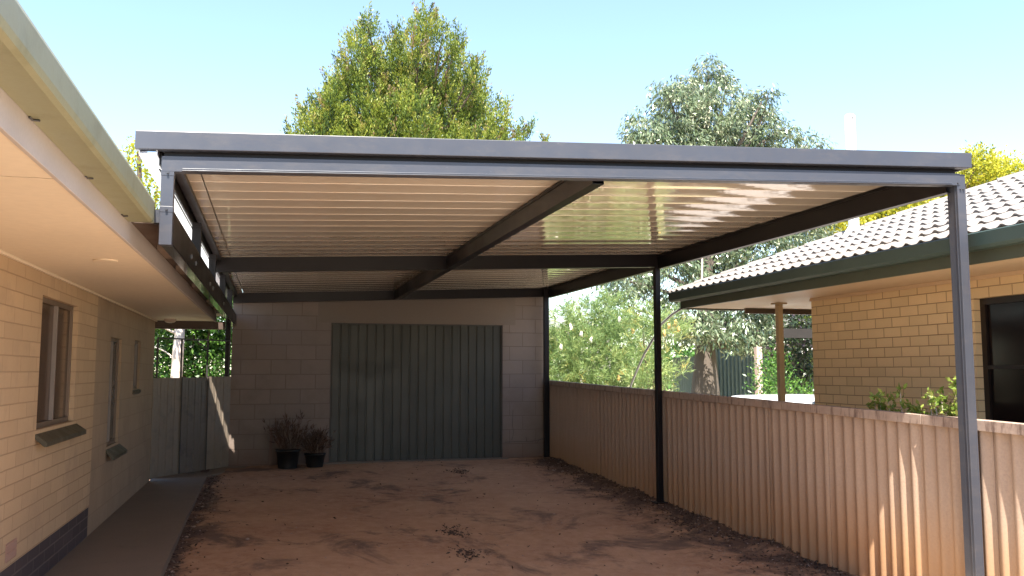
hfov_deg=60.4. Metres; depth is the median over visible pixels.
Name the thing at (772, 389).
green shrub
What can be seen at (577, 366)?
grevillea shrub
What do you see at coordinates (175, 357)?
gum tree
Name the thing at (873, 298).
brick house
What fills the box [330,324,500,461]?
garage door
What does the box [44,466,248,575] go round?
path
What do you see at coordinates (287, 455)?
potted plant
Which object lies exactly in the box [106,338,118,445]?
window frame
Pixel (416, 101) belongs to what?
leafy tree
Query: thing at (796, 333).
pergola
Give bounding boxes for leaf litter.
[166,457,848,575]
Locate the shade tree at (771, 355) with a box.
[742,314,810,371]
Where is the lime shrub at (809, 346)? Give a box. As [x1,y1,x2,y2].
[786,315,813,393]
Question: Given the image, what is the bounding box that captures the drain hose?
[630,308,680,386]
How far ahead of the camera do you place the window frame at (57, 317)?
6.44 m
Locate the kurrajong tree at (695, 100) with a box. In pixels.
[591,53,839,394]
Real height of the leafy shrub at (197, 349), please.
3.788 m
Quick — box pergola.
[754,328,811,394]
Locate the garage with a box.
[228,297,543,465]
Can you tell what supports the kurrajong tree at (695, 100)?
on the ground
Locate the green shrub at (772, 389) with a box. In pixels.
[737,344,813,394]
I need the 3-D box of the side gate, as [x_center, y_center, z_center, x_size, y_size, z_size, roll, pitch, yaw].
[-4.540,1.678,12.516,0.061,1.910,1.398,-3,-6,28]
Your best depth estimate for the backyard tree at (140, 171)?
16.66 m
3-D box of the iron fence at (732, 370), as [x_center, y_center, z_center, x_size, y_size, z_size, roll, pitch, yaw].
[5.141,2.539,22.987,2.644,2.400,1.519,1,-6,-15]
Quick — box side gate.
[149,337,230,479]
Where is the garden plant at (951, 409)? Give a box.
[866,376,957,416]
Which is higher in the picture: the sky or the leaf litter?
the sky
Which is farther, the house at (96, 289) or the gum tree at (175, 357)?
the gum tree at (175, 357)
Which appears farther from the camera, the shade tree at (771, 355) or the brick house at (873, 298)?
the shade tree at (771, 355)
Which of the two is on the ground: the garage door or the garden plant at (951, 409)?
the garden plant at (951, 409)
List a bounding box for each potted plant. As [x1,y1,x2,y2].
[262,410,316,468]
[293,424,336,467]
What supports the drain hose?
attached to the brick house at (873, 298)
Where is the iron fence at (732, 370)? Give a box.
[673,341,768,395]
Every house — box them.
[0,0,225,575]
[668,113,1023,422]
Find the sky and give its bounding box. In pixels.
[18,0,1023,374]
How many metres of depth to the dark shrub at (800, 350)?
17.68 m
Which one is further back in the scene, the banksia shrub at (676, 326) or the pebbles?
the banksia shrub at (676, 326)
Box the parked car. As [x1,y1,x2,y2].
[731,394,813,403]
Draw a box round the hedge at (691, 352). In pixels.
[549,310,804,390]
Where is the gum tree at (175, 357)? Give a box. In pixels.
[154,329,184,377]
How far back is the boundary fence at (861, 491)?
7.47 m
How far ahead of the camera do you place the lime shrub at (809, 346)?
21.11 m
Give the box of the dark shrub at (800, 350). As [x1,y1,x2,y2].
[755,314,813,393]
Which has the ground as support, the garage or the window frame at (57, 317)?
the garage
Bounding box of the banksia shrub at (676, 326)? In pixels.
[611,294,699,391]
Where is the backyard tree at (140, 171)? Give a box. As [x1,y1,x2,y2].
[119,135,159,208]
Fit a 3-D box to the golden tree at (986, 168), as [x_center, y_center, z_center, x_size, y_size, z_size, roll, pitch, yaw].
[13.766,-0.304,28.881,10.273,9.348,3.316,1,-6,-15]
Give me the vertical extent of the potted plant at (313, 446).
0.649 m
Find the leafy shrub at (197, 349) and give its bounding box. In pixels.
[153,297,232,377]
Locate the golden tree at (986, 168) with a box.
[809,140,1023,234]
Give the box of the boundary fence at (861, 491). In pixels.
[549,380,1023,575]
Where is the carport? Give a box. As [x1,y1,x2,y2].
[131,130,984,575]
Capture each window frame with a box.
[36,297,73,428]
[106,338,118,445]
[133,341,137,388]
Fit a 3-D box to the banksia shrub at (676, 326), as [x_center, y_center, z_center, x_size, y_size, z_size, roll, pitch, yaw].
[2.553,1.535,15.857,1.582,2.968,1.838,1,-6,-15]
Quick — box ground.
[149,378,857,575]
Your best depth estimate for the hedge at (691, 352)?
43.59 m
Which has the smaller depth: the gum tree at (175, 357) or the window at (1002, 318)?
the window at (1002, 318)
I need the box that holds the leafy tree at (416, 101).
[279,0,550,141]
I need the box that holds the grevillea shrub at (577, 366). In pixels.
[549,285,677,390]
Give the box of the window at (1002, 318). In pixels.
[980,294,1023,422]
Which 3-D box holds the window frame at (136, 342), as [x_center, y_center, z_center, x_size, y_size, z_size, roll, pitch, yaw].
[-4.388,0.890,10.203,0.038,0.554,0.470,1,-6,-15]
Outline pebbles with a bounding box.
[166,458,842,575]
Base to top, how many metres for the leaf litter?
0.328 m

